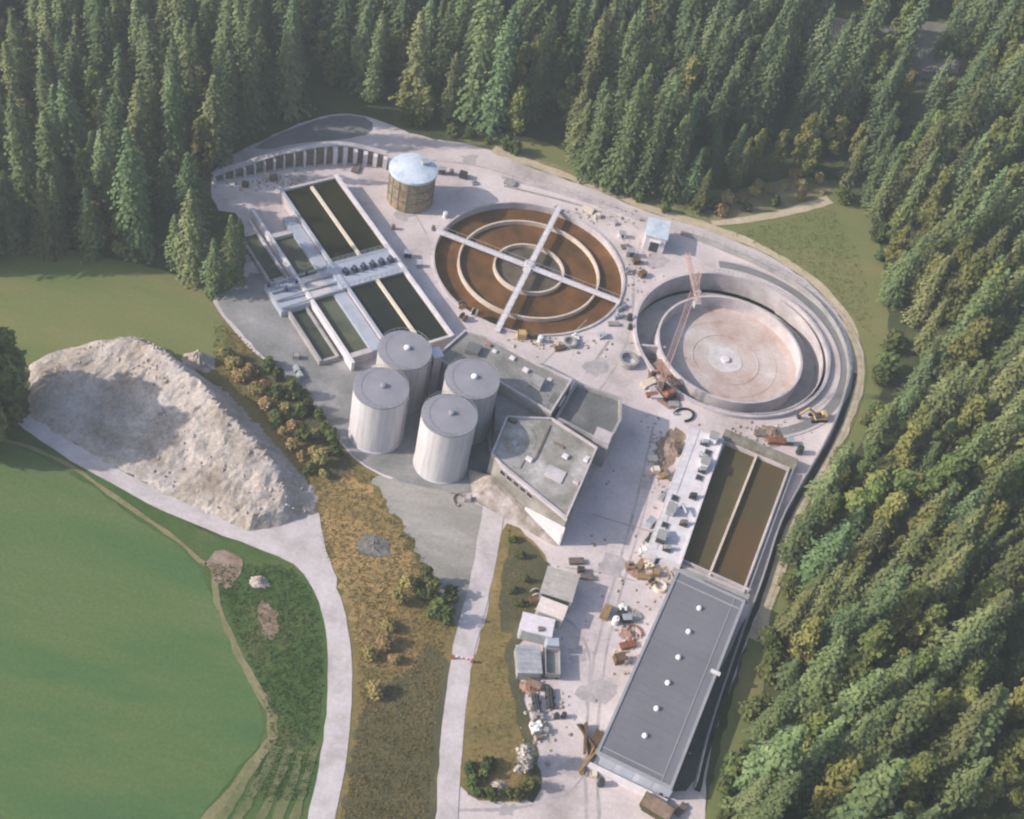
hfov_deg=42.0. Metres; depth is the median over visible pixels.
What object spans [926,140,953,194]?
conifer tree
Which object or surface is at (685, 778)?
service strip
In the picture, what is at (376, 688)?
bush
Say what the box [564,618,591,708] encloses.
tyre track
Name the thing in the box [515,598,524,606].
bush
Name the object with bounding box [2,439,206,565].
field path
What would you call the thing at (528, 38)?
conifer tree
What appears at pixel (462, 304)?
cable drum
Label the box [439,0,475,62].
conifer tree
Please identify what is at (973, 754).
conifer tree
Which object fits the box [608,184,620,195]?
bush
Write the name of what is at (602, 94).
conifer tree
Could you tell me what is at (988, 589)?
leafy tree
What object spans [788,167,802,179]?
bush
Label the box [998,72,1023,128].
leafy tree
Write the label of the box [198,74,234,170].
conifer tree
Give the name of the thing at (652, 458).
formwork panel
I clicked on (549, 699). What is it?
pipe bundle
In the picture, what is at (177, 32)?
conifer tree
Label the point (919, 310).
conifer tree
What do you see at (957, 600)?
leafy tree
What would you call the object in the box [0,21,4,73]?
conifer tree
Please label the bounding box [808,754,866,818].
leafy tree
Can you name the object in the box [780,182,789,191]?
bush
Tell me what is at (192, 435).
rubble stones
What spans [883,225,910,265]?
leafy tree
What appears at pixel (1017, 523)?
conifer tree
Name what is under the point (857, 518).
conifer tree
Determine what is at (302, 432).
bush
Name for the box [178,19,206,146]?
conifer tree
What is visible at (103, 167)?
conifer tree
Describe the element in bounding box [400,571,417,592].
bush
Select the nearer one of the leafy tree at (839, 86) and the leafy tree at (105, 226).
the leafy tree at (105, 226)
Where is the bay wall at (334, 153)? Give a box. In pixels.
[211,141,387,183]
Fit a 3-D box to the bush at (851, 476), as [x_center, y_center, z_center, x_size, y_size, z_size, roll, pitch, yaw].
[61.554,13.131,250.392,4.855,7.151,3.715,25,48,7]
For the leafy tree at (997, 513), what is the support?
on the ground at (338, 98)
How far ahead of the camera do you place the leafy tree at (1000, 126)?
300.78 m
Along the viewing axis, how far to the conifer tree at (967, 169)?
299.75 m
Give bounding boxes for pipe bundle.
[292,364,304,379]
[531,693,540,711]
[544,686,555,709]
[613,313,624,319]
[615,303,627,312]
[644,531,652,542]
[657,487,668,501]
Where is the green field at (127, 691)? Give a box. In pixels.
[0,441,264,818]
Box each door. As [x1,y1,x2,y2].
[519,631,545,644]
[519,674,538,679]
[537,611,559,627]
[542,594,568,605]
[648,242,658,251]
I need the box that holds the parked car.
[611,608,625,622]
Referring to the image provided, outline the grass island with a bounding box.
[460,523,546,801]
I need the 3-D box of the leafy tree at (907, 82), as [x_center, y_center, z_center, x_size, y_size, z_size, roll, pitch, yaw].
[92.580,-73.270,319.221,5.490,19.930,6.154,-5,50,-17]
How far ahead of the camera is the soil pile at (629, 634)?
221.23 m
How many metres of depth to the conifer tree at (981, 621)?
206.44 m
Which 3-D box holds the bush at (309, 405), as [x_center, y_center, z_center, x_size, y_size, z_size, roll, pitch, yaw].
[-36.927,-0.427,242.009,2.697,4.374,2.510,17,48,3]
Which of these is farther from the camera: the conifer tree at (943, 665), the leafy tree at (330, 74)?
the leafy tree at (330, 74)
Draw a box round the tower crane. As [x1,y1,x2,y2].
[648,252,701,398]
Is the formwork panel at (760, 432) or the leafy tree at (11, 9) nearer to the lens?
the formwork panel at (760, 432)
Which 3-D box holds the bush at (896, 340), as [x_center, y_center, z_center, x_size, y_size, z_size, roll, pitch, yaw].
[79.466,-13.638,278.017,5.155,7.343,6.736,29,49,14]
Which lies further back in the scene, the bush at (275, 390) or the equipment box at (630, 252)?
the equipment box at (630, 252)
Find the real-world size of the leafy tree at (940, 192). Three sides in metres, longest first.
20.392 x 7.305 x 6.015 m
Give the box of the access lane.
[436,506,503,818]
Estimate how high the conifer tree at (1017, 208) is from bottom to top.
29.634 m
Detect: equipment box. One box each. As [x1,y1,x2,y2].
[404,250,411,257]
[438,166,446,174]
[618,230,625,238]
[621,614,632,622]
[625,247,635,257]
[645,515,656,528]
[654,556,661,563]
[785,437,794,445]
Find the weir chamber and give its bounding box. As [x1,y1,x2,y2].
[672,559,751,602]
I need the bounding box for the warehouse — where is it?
[586,569,745,802]
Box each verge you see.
[4,428,327,818]
[456,130,888,818]
[491,146,864,641]
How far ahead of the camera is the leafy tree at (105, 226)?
255.37 m
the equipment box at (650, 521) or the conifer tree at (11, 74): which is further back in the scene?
the conifer tree at (11, 74)
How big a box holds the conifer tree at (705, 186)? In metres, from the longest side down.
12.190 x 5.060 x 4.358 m
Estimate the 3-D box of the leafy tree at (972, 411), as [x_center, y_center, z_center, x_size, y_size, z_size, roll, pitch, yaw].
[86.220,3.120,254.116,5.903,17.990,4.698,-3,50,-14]
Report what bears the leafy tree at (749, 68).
on the ground at (338, 98)
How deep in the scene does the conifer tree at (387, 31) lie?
306.76 m
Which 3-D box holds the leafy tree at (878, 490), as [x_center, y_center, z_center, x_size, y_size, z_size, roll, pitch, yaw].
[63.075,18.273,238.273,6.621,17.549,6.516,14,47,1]
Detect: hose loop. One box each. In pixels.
[453,493,466,506]
[627,624,642,639]
[673,407,693,421]
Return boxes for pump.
[342,267,349,275]
[351,264,358,272]
[360,262,367,270]
[369,260,376,267]
[378,257,385,265]
[386,255,394,263]
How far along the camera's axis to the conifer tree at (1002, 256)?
274.96 m
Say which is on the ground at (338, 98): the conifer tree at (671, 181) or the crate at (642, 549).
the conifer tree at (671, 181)
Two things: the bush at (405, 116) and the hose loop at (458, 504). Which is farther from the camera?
the bush at (405, 116)
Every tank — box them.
[243,218,338,365]
[250,208,378,370]
[279,174,453,348]
[387,153,437,213]
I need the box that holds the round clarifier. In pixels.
[432,201,624,336]
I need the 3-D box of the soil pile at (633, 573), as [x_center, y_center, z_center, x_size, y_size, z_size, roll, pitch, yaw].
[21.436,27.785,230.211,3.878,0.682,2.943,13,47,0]
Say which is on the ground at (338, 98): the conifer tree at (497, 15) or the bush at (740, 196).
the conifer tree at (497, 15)
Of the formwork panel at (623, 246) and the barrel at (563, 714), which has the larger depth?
the formwork panel at (623, 246)
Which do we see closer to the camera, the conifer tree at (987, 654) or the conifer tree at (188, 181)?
the conifer tree at (987, 654)
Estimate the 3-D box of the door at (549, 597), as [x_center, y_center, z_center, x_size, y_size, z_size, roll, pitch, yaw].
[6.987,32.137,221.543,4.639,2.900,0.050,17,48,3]
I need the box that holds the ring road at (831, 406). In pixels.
[719,261,849,434]
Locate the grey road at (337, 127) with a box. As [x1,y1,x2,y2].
[255,115,372,148]
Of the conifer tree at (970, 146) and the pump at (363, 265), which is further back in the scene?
the conifer tree at (970, 146)
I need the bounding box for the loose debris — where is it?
[206,175,811,765]
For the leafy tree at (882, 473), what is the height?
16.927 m
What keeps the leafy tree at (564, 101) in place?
on the ground at (338, 98)
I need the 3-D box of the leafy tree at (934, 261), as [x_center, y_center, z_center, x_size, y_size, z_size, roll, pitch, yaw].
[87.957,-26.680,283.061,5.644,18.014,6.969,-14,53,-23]
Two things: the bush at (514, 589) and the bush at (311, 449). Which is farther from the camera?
the bush at (311, 449)
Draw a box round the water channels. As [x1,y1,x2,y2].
[681,429,797,593]
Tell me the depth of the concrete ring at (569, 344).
264.38 m
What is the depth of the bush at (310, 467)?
232.28 m
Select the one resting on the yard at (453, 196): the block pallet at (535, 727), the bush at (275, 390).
the block pallet at (535, 727)
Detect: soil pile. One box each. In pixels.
[519,680,539,694]
[619,629,639,641]
[627,565,644,577]
[650,372,681,388]
[655,437,684,456]
[759,425,783,440]
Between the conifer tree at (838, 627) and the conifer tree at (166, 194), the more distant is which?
the conifer tree at (166, 194)
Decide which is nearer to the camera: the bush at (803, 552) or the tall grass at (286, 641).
the tall grass at (286, 641)
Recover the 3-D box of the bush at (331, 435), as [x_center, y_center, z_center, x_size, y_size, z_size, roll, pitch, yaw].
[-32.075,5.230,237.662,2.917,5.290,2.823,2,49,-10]
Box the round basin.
[633,269,830,419]
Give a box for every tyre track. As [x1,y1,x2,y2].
[432,160,639,228]
[459,769,588,811]
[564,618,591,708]
[583,426,653,818]
[596,433,661,818]
[599,240,640,389]
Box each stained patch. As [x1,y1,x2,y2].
[287,169,307,182]
[393,210,414,220]
[460,154,477,165]
[495,803,515,815]
[557,756,585,778]
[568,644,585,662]
[575,679,617,703]
[582,356,608,377]
[598,552,627,576]
[645,253,669,268]
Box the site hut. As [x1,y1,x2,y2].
[538,566,579,612]
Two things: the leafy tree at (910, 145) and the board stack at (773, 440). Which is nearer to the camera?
the board stack at (773, 440)
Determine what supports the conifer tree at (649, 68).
on the ground at (338, 98)
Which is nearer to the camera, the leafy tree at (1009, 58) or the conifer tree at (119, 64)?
the conifer tree at (119, 64)
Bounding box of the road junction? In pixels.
[252,513,336,586]
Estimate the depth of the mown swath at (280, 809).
194.09 m
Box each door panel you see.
[600,758,615,770]
[618,766,633,778]
[637,776,652,788]
[655,785,671,797]
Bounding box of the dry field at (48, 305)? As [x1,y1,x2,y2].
[0,239,226,368]
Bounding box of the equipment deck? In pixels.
[643,427,723,569]
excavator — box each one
[650,369,675,401]
[796,407,828,422]
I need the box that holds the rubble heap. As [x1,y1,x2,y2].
[27,337,318,530]
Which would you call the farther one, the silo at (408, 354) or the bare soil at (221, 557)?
the silo at (408, 354)
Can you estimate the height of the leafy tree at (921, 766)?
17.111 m
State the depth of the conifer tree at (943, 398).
255.50 m
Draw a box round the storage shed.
[514,645,542,679]
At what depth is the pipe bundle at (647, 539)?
234.96 m
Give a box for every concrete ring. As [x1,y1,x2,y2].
[563,336,576,348]
[618,351,638,369]
[653,580,666,593]
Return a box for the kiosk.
[642,217,670,253]
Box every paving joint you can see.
[542,319,586,364]
[565,567,634,580]
[586,341,609,372]
[592,514,651,531]
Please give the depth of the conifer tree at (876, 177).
303.80 m
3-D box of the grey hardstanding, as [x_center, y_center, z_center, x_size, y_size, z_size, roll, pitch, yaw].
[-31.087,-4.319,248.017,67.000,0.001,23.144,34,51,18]
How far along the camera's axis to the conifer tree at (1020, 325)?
263.28 m
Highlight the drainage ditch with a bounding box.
[694,372,856,791]
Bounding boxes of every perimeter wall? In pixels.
[501,171,641,220]
[680,226,851,788]
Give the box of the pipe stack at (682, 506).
[680,503,687,513]
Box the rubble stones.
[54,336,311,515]
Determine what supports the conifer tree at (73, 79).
on the ground at (338, 98)
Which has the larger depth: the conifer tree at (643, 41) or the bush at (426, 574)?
the conifer tree at (643, 41)
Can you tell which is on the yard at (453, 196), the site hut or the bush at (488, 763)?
the site hut
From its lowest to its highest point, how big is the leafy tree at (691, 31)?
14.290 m
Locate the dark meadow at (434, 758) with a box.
[341,645,449,818]
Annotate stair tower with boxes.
[426,347,443,395]
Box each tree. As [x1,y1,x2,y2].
[0,0,32,35]
[0,18,8,50]
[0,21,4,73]
[0,40,36,137]
[0,45,6,77]
[0,70,7,106]
[0,91,8,125]
[0,97,17,190]
[0,169,37,256]
[0,326,29,385]
[0,351,23,409]
[0,355,27,430]
[0,402,10,441]
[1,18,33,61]
[2,92,39,239]
[5,13,40,115]
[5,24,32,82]
[6,6,23,31]
[10,95,39,134]
[17,0,32,37]
[17,141,49,211]
[19,106,40,161]
[23,0,56,46]
[27,0,45,69]
[27,168,75,261]
[28,0,67,87]
[32,111,76,205]
[33,65,59,166]
[35,49,53,100]
[36,47,60,112]
[37,31,58,89]
[38,83,69,176]
[47,152,77,229]
[47,176,71,242]
[51,0,84,62]
[51,33,63,97]
[53,38,69,100]
[53,79,94,193]
[55,0,87,44]
[58,33,90,125]
[67,13,91,89]
[69,147,102,215]
[71,186,108,263]
[76,113,89,147]
[78,56,91,112]
[79,0,106,21]
[79,0,114,65]
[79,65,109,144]
[79,200,111,237]
[80,0,102,54]
[84,0,121,30]
[85,3,115,100]
[85,131,98,196]
[88,128,125,213]
[89,87,111,155]
[93,181,120,229]
[98,93,129,192]
[102,42,133,105]
[104,6,122,70]
[107,127,159,264]
[110,0,130,70]
[110,212,132,254]
[111,70,130,106]
[111,78,131,138]
[116,145,147,204]
[119,0,133,60]
[123,0,146,82]
[124,79,156,175]
[125,0,145,70]
[126,69,135,100]
[129,14,164,118]
[133,120,160,200]
[140,0,173,45]
[147,80,165,152]
[150,156,181,213]
[151,0,174,67]
[155,37,193,152]
[157,64,191,179]
[159,31,171,77]
[159,214,186,272]
[160,63,169,114]
[162,0,193,67]
[170,17,185,109]
[170,189,210,287]
[171,151,219,231]
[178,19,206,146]
[180,199,209,247]
[184,21,204,83]
[185,0,200,44]
[189,114,217,181]
[190,0,201,36]
[192,0,218,32]
[194,61,209,106]
[197,0,217,44]
[197,0,222,65]
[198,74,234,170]
[198,237,232,299]
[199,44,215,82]
[204,17,246,143]
[207,0,237,100]
[215,50,245,149]
[218,0,234,30]
[219,214,245,286]
[226,218,247,263]
[230,0,261,110]
[232,5,270,140]
[243,0,270,76]
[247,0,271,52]
[254,26,278,112]
[266,0,306,79]
[270,29,315,122]
[272,0,304,92]
[295,0,310,79]
[311,31,330,68]
[316,0,361,87]
[322,52,340,86]
[344,6,378,94]
[349,0,359,29]
[351,0,373,66]
[356,11,386,102]
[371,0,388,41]
[373,14,391,76]
[380,27,409,83]
[388,11,436,115]
[395,0,440,94]
[397,72,415,110]
[401,28,413,72]
[414,87,435,120]
[427,0,462,104]
[430,20,448,85]
[434,52,459,125]
[435,0,444,40]
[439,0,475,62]
[444,0,458,27]
[448,23,472,82]
[450,0,500,127]
[454,12,478,112]
[469,5,520,138]
[484,0,502,80]
[484,37,512,115]
[491,5,505,63]
[505,84,528,135]
[506,0,531,103]
[506,41,532,97]
[513,743,535,774]
[515,11,534,85]
[521,4,560,123]
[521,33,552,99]
[548,36,565,70]
[555,72,580,127]
[558,0,592,86]
[560,10,608,124]
[561,72,592,149]
[564,99,593,166]
[568,92,613,184]
[575,11,609,120]
[578,0,623,110]
[584,77,610,151]
[585,132,608,166]
[588,76,644,193]
[604,41,643,163]
[606,77,617,129]
[607,73,651,185]
[609,13,638,97]
[613,36,648,112]
[624,105,667,199]
[625,63,654,127]
[629,24,672,113]
[634,75,685,186]
[634,99,655,160]
[642,0,664,40]
[645,66,677,127]
[651,114,695,204]
[655,70,672,98]
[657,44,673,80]
[662,90,688,172]
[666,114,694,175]
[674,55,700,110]
[676,147,704,203]
[678,51,700,108]
[683,19,697,53]
[685,91,702,150]
[690,19,733,137]
[690,168,712,209]
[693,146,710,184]
[698,126,724,186]
[701,44,731,126]
[703,67,735,143]
[717,774,772,818]
[722,724,806,813]
[723,123,747,175]
[727,50,765,139]
[727,136,753,192]
[732,770,803,818]
[738,34,791,148]
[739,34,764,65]
[739,64,752,90]
[741,682,799,744]
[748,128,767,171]
[749,734,780,767]
[756,4,777,38]
[764,129,790,173]
[771,588,813,651]
[773,658,800,691]
[775,494,826,571]
[786,560,846,647]
[787,615,824,664]
[789,602,861,673]
[791,113,818,167]
[791,635,848,715]
[791,714,846,816]
[793,568,827,611]
[794,522,851,598]
[796,699,834,755]
[798,138,823,176]
[802,107,825,148]
[803,756,908,818]
[804,441,854,504]
[805,713,873,801]
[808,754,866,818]
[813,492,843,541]
[819,506,865,560]
[824,113,849,154]
[824,563,865,629]
[824,619,895,700]
[825,80,847,119]
[825,563,911,659]
[828,668,886,746]
[829,697,898,759]
[837,135,867,185]
[837,518,885,580]
[838,465,851,489]
[842,540,873,584]
[845,469,894,517]
[847,475,888,530]
[848,121,866,165]
[849,558,898,607]
[850,655,914,726]
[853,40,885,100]
[853,135,895,210]
[857,445,880,476]
[858,0,875,24]
[858,36,878,57]
[859,396,899,455]
[860,678,937,766]
[861,490,908,555]
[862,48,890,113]
[862,156,902,222]
[862,456,898,486]
[862,748,892,780]
[864,21,879,42]
[867,515,936,588]
[873,402,899,434]
[876,232,929,310]
[878,141,904,187]
[879,40,909,82]
[879,250,908,291]
[880,647,913,672]
[881,116,901,149]
[881,467,916,522]
[882,581,929,635]
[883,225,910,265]
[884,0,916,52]
[885,67,919,119]
[885,114,948,218]
[885,211,906,241]
[886,419,925,474]
[887,488,950,560]
[887,501,944,558]
[887,800,925,818]
[891,354,934,410]
[891,542,973,652]
[893,386,916,418]
[894,0,908,12]
[894,147,938,227]
[894,647,935,708]
[894,750,938,803]
[898,123,926,171]
[898,133,939,176]
[899,504,986,596]
[899,630,974,712]
[900,255,950,329]
[902,221,941,292]
[902,551,968,643]
[903,687,958,745]
[904,599,947,651]
[905,228,929,256]
[905,252,945,307]
[905,400,933,426]
[905,682,1004,799]
[906,441,941,478]
[907,360,969,442]
[907,472,925,503]
[908,298,947,357]
[908,687,1009,791]
[909,804,942,818]
[910,151,993,272]
[912,335,941,375]
[912,408,937,464]
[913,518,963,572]
[915,112,962,209]
[915,602,1000,693]
[916,165,956,228]
[916,169,953,229]
[917,452,969,503]
[917,485,983,559]
[918,109,948,143]
[919,273,999,379]
[925,755,993,818]
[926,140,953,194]
[926,417,958,460]
[927,686,982,747]
[929,218,969,258]
[930,246,986,326]
[934,76,961,112]
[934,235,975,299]
[937,248,989,323]
[937,482,957,533]
[939,588,1013,669]
[940,316,993,376]
[941,365,991,424]
[941,422,990,500]
[941,656,989,693]
[942,71,991,168]
[945,131,989,211]
[946,456,1013,546]
[947,393,989,451]
[947,579,964,610]
[948,137,975,200]
[948,420,992,453]
[949,359,985,408]
[952,0,972,17]
[957,132,1006,209]
[957,630,1006,691]
[958,23,985,70]
[958,574,1006,617]
[959,274,1008,321]
[960,186,987,220]
[960,454,1002,499]
[962,386,1023,496]
[962,524,998,591]
[963,43,998,86]
[963,166,1008,236]
[965,51,980,72]
[965,257,1008,313]
[967,328,1023,395]
[967,346,1023,437]
[967,499,1010,555]
[968,181,1011,254]
[969,314,1008,369]
[970,591,1017,642]
[970,773,1007,809]
[971,255,1004,297]
[971,538,1023,620]
[972,233,1003,262]
[973,116,1010,169]
[973,225,1009,288]
[974,206,1013,252]
[974,529,1013,582]
[980,268,1010,345]
[981,335,1023,367]
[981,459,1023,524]
[983,728,1023,777]
[985,711,1004,742]
[987,97,1023,187]
[990,125,1023,186]
[991,648,1023,695]
[992,163,1023,204]
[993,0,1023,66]
[993,266,1023,346]
[994,37,1019,80]
[996,299,1023,350]
[996,592,1023,659]
[997,41,1023,102]
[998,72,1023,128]
[998,447,1023,525]
[998,499,1023,547]
[999,411,1023,450]
[999,424,1023,464]
[1002,162,1023,207]
[1002,177,1023,252]
[1002,311,1023,345]
[1002,421,1023,462]
[1004,230,1023,271]
[1004,677,1023,723]
[1004,769,1023,812]
[1005,251,1023,270]
[1007,265,1023,313]
[1008,370,1023,400]
[1009,574,1023,611]
[1010,484,1023,516]
[1010,719,1023,728]
[1016,154,1023,163]
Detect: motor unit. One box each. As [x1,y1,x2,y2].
[662,544,671,552]
[679,519,687,527]
[688,492,697,500]
[698,466,706,474]
[700,439,708,446]
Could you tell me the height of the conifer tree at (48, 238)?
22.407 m
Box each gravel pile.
[181,349,215,372]
[249,576,269,588]
[354,534,390,557]
[489,780,507,794]
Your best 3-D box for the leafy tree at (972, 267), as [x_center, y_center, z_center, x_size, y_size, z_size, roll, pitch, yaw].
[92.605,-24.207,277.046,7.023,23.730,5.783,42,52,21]
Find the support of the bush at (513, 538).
on the shaded bank ground at (534, 559)
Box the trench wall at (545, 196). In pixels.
[504,185,597,211]
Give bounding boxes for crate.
[242,180,248,187]
[270,173,277,181]
[293,352,299,359]
[415,261,421,267]
[459,169,467,179]
[464,494,470,501]
[517,329,526,339]
[528,330,537,339]
[528,595,539,605]
[536,733,542,740]
[542,726,549,733]
[577,566,584,573]
[590,770,597,778]
[595,212,600,218]
[613,652,626,665]
[632,257,640,264]
[637,269,646,278]
[639,546,646,553]
[651,465,660,474]
[651,568,659,577]
[677,448,683,454]
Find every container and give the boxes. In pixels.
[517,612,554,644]
[535,596,567,628]
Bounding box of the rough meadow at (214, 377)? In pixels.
[198,313,456,818]
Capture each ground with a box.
[0,0,1023,818]
[499,535,543,633]
[524,156,692,216]
[693,177,830,222]
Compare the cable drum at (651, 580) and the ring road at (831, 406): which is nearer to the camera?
the cable drum at (651, 580)
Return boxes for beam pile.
[577,722,596,754]
[578,747,596,775]
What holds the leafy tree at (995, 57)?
on the ground at (338, 98)
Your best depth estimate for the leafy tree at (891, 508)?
231.96 m
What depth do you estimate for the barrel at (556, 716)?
208.45 m
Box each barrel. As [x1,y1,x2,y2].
[443,211,447,218]
[449,168,453,175]
[537,335,543,342]
[553,712,559,719]
[561,711,566,718]
[597,777,604,787]
[611,615,619,625]
[626,313,632,320]
[627,323,632,329]
[795,445,804,455]
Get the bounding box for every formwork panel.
[351,164,360,173]
[504,178,516,186]
[621,243,630,249]
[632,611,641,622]
[647,455,658,461]
[668,401,679,406]
[754,429,767,436]
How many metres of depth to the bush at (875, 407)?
263.15 m
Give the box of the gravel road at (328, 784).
[17,414,351,818]
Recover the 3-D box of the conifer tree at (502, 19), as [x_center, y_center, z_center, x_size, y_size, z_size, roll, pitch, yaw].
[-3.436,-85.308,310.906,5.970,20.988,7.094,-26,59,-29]
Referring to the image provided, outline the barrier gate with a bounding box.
[451,654,472,662]
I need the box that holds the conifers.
[195,0,1023,818]
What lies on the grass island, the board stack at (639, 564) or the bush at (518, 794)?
the bush at (518, 794)
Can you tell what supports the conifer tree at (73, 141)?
on the ground at (338, 98)
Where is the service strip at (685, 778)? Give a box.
[673,605,753,790]
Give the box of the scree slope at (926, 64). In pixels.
[878,19,958,90]
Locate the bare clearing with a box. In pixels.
[807,17,854,54]
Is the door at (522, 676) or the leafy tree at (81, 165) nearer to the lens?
the door at (522, 676)
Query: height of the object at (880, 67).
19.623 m
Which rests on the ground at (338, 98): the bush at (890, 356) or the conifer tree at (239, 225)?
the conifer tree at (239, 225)
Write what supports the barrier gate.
on the access lane
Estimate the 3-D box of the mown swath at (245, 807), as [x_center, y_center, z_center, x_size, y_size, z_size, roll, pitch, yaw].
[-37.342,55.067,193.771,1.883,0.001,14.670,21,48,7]
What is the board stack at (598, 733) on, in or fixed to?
on the yard at (453, 196)
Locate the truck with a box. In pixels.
[543,637,560,678]
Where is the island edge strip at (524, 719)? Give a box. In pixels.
[504,561,549,802]
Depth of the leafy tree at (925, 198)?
298.13 m
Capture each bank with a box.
[237,352,350,481]
[315,469,419,645]
[467,469,557,546]
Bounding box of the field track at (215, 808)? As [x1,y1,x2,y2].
[201,568,277,818]
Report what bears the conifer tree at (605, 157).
on the ground at (338, 98)
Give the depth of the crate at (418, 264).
272.21 m
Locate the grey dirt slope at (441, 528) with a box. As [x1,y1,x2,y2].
[371,476,482,627]
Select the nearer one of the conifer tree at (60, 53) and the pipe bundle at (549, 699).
the pipe bundle at (549, 699)
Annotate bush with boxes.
[219,347,227,356]
[221,347,235,359]
[224,355,242,370]
[231,367,252,382]
[244,363,258,375]
[247,381,266,396]
[258,395,276,410]
[259,379,271,389]
[261,355,276,373]
[267,383,281,398]
[270,408,284,426]
[271,366,284,381]
[277,426,286,434]
[278,401,293,413]
[281,378,300,400]
[285,436,298,451]
[286,418,301,430]
[291,385,309,400]
[291,401,307,418]
[293,423,312,442]
[296,450,304,462]
[302,461,316,474]
[303,397,316,413]
[307,445,315,457]
[311,427,319,437]
[311,447,327,466]
[314,407,326,423]
[319,421,331,433]
[319,469,328,478]
[324,427,339,442]
[328,441,343,459]
[361,643,377,662]
[366,678,384,701]
[375,632,393,652]
[381,617,398,633]
[387,653,401,664]
[391,587,407,606]
[399,109,412,125]
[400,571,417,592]
[412,113,429,129]
[414,588,427,599]
[419,566,434,583]
[425,577,441,599]
[425,600,442,618]
[429,594,451,609]
[435,605,456,624]
[443,584,459,604]
[446,122,459,138]
[463,126,476,138]
[463,759,476,776]
[465,773,479,791]
[471,786,485,798]
[477,768,488,782]
[480,755,497,774]
[483,785,498,802]
[484,135,492,144]
[499,786,513,800]
[500,131,514,150]
[508,140,522,155]
[508,536,518,543]
[508,585,517,594]
[512,787,524,802]
[514,549,525,559]
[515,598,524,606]
[519,775,538,795]
[522,574,529,582]
[592,170,604,183]
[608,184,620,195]
[633,192,646,202]
[660,201,671,212]
[692,196,709,214]
[708,197,719,211]
[714,203,730,216]
[716,773,736,801]
[716,803,737,818]
[719,189,737,205]
[719,755,747,778]
[724,747,746,776]
[734,190,746,203]
[737,696,766,722]
[739,739,760,755]
[741,202,752,211]
[748,691,773,708]
[749,185,761,196]
[752,178,765,189]
[754,662,780,685]
[757,625,783,652]
[762,647,787,667]
[770,193,780,207]
[774,609,796,631]
[777,572,802,601]
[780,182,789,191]
[782,542,813,565]
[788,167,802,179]
[788,598,808,617]
[792,524,821,545]
[794,177,807,188]
[797,187,807,201]
[814,170,825,185]
[818,187,825,195]
[828,473,853,489]
[833,446,853,463]
[834,184,854,205]
[860,410,875,425]
[868,224,882,240]
[869,401,883,413]
[870,222,889,242]
[871,349,899,380]
[872,361,897,385]
[874,244,889,264]
[878,328,907,353]
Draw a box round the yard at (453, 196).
[211,114,855,818]
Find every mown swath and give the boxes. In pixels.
[213,760,258,818]
[233,745,281,818]
[256,745,293,818]
[272,751,304,818]
[288,745,319,818]
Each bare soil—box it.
[205,550,242,587]
[257,601,278,639]
[647,359,680,409]
[654,427,686,470]
[765,426,785,446]
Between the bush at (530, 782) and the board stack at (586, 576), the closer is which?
the bush at (530, 782)
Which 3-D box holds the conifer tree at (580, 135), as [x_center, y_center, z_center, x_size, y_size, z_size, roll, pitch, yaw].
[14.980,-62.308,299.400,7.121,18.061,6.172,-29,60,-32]
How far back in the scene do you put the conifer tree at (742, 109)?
308.50 m
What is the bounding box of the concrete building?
[437,330,621,545]
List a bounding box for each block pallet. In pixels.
[263,173,269,178]
[528,720,542,735]
[532,710,543,721]
[571,332,579,340]
[597,331,606,339]
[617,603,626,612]
[624,267,632,275]
[624,561,634,571]
[643,560,653,569]
[658,469,668,479]
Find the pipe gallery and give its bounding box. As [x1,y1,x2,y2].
[264,266,341,316]
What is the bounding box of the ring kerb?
[718,259,852,438]
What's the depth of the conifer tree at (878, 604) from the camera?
213.21 m
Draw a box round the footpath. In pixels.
[711,196,832,225]
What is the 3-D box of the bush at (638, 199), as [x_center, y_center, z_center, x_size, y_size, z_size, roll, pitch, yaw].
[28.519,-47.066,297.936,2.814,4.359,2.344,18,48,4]
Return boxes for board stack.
[554,344,566,351]
[568,557,584,564]
[580,573,593,580]
[582,205,594,213]
[591,728,603,747]
[599,603,612,620]
[604,217,617,225]
[608,321,619,326]
[619,640,636,649]
[635,558,645,568]
[636,573,650,580]
[640,377,657,389]
[646,391,658,397]
[666,470,675,481]
[674,801,687,816]
[767,436,786,445]
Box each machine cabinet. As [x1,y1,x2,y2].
[655,528,667,544]
[665,501,677,516]
[699,455,710,467]
[709,430,719,444]
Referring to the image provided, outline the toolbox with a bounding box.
[538,626,543,631]
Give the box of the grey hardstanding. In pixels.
[216,273,490,493]
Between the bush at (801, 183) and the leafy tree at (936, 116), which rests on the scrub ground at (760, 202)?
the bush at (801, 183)
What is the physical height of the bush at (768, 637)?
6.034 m
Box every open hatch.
[660,521,669,529]
[670,494,679,502]
[695,474,703,481]
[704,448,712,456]
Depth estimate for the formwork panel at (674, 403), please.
257.90 m
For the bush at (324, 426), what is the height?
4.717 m
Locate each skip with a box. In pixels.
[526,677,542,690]
[639,791,675,818]
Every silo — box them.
[348,364,408,453]
[376,328,431,414]
[413,391,477,483]
[442,356,499,444]
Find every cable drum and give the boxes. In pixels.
[458,300,466,309]
[459,312,467,321]
[471,307,478,316]
[530,588,539,595]
[648,576,657,585]
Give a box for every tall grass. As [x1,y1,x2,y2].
[209,563,323,801]
[467,525,538,799]
[736,207,874,338]
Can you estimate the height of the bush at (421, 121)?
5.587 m

